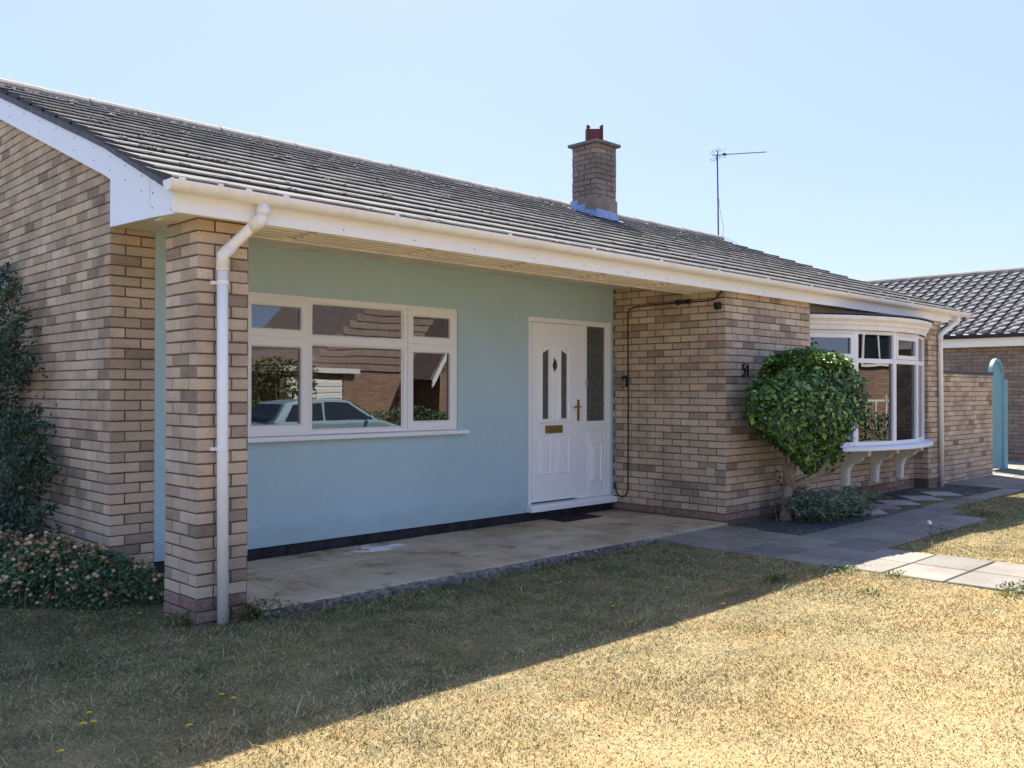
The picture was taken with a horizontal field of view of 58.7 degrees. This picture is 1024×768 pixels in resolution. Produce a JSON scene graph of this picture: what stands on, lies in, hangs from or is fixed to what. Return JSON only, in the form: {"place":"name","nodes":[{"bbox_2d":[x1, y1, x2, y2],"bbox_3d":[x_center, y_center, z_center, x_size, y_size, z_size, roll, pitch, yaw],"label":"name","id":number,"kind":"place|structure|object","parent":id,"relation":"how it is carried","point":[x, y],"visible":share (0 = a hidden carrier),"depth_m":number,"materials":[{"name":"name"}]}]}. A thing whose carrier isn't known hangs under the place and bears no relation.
{"place":"outdoors","nodes":[
{"label":"outdoors","id":0,"kind":"place"},
{"bbox_2d":[161,509,727,615],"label":"patio","id":1,"kind":"structure","parent":0,"point":[308,577],"depth_m":7.56,"materials":[{"name":"beige concrete"}]},
{"bbox_2d":[546,513,600,521],"bbox_3d":[0.663,1.424,9.702,0.600,0.014,0.250,1,-1,-45],"label":"doormat","id":2,"kind":"object","parent":1,"relation":"on","point":[575,517],"visible":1,"depth_m":9.65,"materials":[{"name":"rubber"}]},
{"bbox_2d":[0,485,1023,767],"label":"lawn","id":3,"kind":"structure","parent":0,"point":[658,753],"depth_m":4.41,"materials":[{"name":"yellow plant"}]},
{"bbox_2d":[0,258,68,580],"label":"climbing shrub","id":4,"kind":"object","parent":3,"relation":"on","point":[13,362],"visible":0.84,"depth_m":7.21,"materials":[{"name":"green plant"}]},
{"bbox_2d":[0,529,164,610],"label":"sedum clump","id":5,"kind":"object","parent":3,"relation":"on","point":[26,559],"visible":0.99,"depth_m":6.06,"materials":[{"name":"green plant"}]},
{"bbox_2d":[159,579,262,618],"bbox_3d":[-0.212,1.579,8.078,5.336,0.280,1.487,1,-1,-45],"label":"patio base","id":6,"kind":"object","parent":3,"relation":"on","point":[256,615],"visible":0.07,"depth_m":5.70,"materials":[{"name":"grey concrete"}]},
{"bbox_2d":[261,538,656,619],"bbox_3d":[-0.103,1.495,7.048,4.024,0.154,0.096,1,-1,-45],"label":"patio edging","id":7,"kind":"object","parent":3,"relation":"on","point":[431,583],"visible":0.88,"depth_m":6.68,"materials":[{"name":"concrete"}]},
{"bbox_2d":[0,78,971,626],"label":"bungalow","id":8,"kind":"object","parent":3,"relation":"on","point":[250,346],"visible":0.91,"depth_m":8.04,"materials":[{"name":"brick"}]},
{"bbox_2d":[248,292,469,442],"bbox_3d":[-1.334,-0.131,8.031,2.450,1.205,0.148,1,-1,-45],"label":"window","id":9,"kind":"structure","parent":8,"relation":"in","point":[319,368],"depth_m":7.96,"materials":[{"name":"white plastic"}]},
{"bbox_2d":[531,322,581,502],"bbox_3d":[0.477,0.298,9.799,0.738,1.897,0.111,1,-1,-45],"label":"door","id":10,"kind":"structure","parent":8,"relation":"in","point":[555,404],"depth_m":9.78,"materials":[{"name":"white plastic"}]},
{"bbox_2d":[614,296,615,478],"bbox_3d":[1.184,0.039,10.462,0.010,2.100,0.021,1,-1,-45],"label":"bell wire","id":11,"kind":"object","parent":8,"relation":"attached to","point":[614,386],"visible":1,"depth_m":10.46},
{"bbox_2d":[621,375,626,386],"bbox_3d":[1.274,-0.032,10.348,0.048,0.130,0.070,1,-1,-45],"label":"key safe","id":12,"kind":"object","parent":8,"relation":"attached to","point":[624,381],"visible":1,"depth_m":10.33,"materials":[{"name":"black plastic"}]},
{"bbox_2d":[615,291,721,496],"bbox_3d":[1.684,0.164,9.946,0.024,2.249,1.421,1,-1,-44],"label":"power cable","id":13,"kind":"object","parent":8,"relation":"attached to","point":[628,385],"visible":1,"depth_m":10.31,"materials":[{"name":"rubber"}]},
{"bbox_2d":[675,299,690,304],"bbox_3d":[1.840,-0.881,9.790,0.056,0.055,0.175,1,-1,-45],"label":"cable connector","id":14,"kind":"object","parent":13,"relation":"attached to","point":[678,302],"visible":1,"depth_m":9.77,"materials":[{"name":"black plastic"}]},
{"bbox_2d":[706,468,714,475],"bbox_3d":[2.080,0.926,9.544,0.018,0.080,0.099,1,-1,-45],"label":"outlet box","id":15,"kind":"object","parent":8,"relation":"attached to","point":[710,472],"visible":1,"depth_m":9.54,"materials":[{"name":"beige plastic"}]},
{"bbox_2d":[714,302,720,308],"bbox_3d":[2.139,-0.816,9.479,0.046,0.070,0.073,1,-1,-45],"label":"junction box","id":16,"kind":"object","parent":8,"relation":"attached to","point":[717,305],"visible":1,"depth_m":9.46,"materials":[{"name":"black plastic"}]},
{"bbox_2d":[710,148,764,243],"bbox_3d":[4.345,-3.149,17.294,1.227,2.686,0.340,0,0,-19],"label":"tv aerial","id":17,"kind":"object","parent":8,"relation":"attached to","point":[717,158],"visible":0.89,"depth_m":17.19,"materials":[{"name":"metal"}]},
{"bbox_2d":[742,363,748,376],"bbox_3d":[2.482,-0.146,9.678,0.126,0.144,0.022,1,-1,-45],"label":"house number","id":18,"kind":"object","parent":8,"relation":"attached to","point":[744,368],"visible":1,"depth_m":9.67,"materials":[{"name":"black plastic"}]},
{"bbox_2d":[809,311,933,486],"bbox_3d":[4.859,0.228,11.859,3.666,2.193,0.850,1,-1,-45],"label":"bow window","id":19,"kind":"structure","parent":8,"relation":"in","point":[892,362],"depth_m":11.38,"materials":[{"name":"white plastic"}]},
{"bbox_2d":[157,508,1023,628],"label":"weeds","id":20,"kind":"object","parent":3,"relation":"on","point":[778,577],"visible":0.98,"depth_m":6.25,"materials":[{"name":"green plant"}]},
{"bbox_2d":[903,487,1022,544],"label":"path base","id":21,"kind":"object","parent":3,"relation":"on","point":[959,528],"visible":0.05,"depth_m":9.18,"materials":[{"name":"grey concrete"}]},
{"bbox_2d":[0,0,1023,280],"label":"sky","id":22,"kind":"structure","parent":0,"point":[890,133],"materials":[{"name":"blue"}]},
{"bbox_2d":[655,460,1023,593],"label":"path","id":23,"kind":"structure","parent":0,"point":[867,542],"depth_m":8.34,"materials":[{"name":"grey concrete"}]},
{"bbox_2d":[988,358,1007,468],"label":"garden gate","id":24,"kind":"structure","parent":23,"relation":"on","point":[1000,420],"depth_m":16.26,"materials":[{"name":"teal paint"}]},
{"label":"ground","id":25,"kind":"structure","parent":0,"visible":0},
{"bbox_2d":[865,267,1023,459],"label":"neighbour bungalow","id":26,"kind":"object","parent":25,"relation":"on","point":[986,332],"visible":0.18,"depth_m":19.52,"materials":[{"name":"tile"}]},
{"bbox_2d":[943,370,993,482],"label":"garden wall","id":27,"kind":"structure","parent":25,"relation":"on","point":[968,423],"depth_m":14.38,"materials":[{"name":"brick"}]},
{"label":"soil","id":28,"kind":"structure","parent":0,"visible":0},
{"bbox_2d":[739,346,872,521],"bbox_3d":[3.058,0.555,9.525,2.097,1.922,1.034,1,-1,-45],"label":"topiary bush","id":29,"kind":"object","parent":28,"relation":"on","point":[824,437],"visible":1,"depth_m":9.21,"materials":[{"name":"green plant"}]},
{"bbox_2d":[737,486,998,535],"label":"slate chippings","id":30,"kind":"object","parent":28,"relation":"on","point":[868,517],"visible":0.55,"depth_m":9.96,"materials":[{"name":"grey gravel"}]},
{"bbox_2d":[778,485,888,522],"bbox_3d":[3.459,1.311,9.911,1.381,0.341,1.084,1,-1,-45],"label":"shrub","id":31,"kind":"object","parent":30,"relation":"on","point":[824,505],"visible":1,"depth_m":9.74,"materials":[{"name":"green plant"}]},
{"bbox_2d":[838,485,871,516],"bbox_3d":[3.863,1.321,10.345,0.527,0.350,0.450,1,-1,-45],"label":"shrub","id":32,"kind":"object","parent":30,"relation":"on","point":[860,511],"visible":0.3,"depth_m":10.29,"materials":[{"name":"green plant"}]},
{"bbox_2d":[861,509,886,514],"bbox_3d":[4.151,1.497,10.522,0.416,0.047,0.307,0,0,-8],"label":"stepping stone","id":33,"kind":"object","parent":30,"relation":"on","point":[879,512],"visible":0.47,"depth_m":10.43,"materials":[{"name":"stone"}]},
{"bbox_2d":[858,504,901,509],"bbox_3d":[4.430,1.501,11.022,0.431,0.047,0.417,0,0,-1],"label":"stepping stone","id":34,"kind":"object","parent":30,"relation":"on","point":[886,506],"visible":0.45,"depth_m":10.88,"materials":[{"name":"grey stone"}]},
{"bbox_2d":[875,500,920,504],"bbox_3d":[4.843,1.505,11.429,0.431,0.047,0.417,0,0,-1],"label":"stepping stone","id":35,"kind":"object","parent":30,"relation":"on","point":[899,502],"visible":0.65,"depth_m":11.37,"materials":[{"name":"stone"}]},
{"bbox_2d":[898,496,941,499],"bbox_3d":[5.341,1.509,11.921,0.417,0.047,0.431,0,0,1],"label":"stepping stone","id":36,"kind":"object","parent":30,"relation":"on","point":[919,497],"visible":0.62,"depth_m":11.88,"materials":[{"name":"stone"}]},
{"bbox_2d":[919,492,961,495],"bbox_3d":[5.840,1.514,12.412,0.431,0.047,0.417,0,0,-1],"label":"stepping stone","id":37,"kind":"object","parent":30,"relation":"on","point":[940,494],"visible":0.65,"depth_m":12.38,"materials":[{"name":"stone"}]}
]}

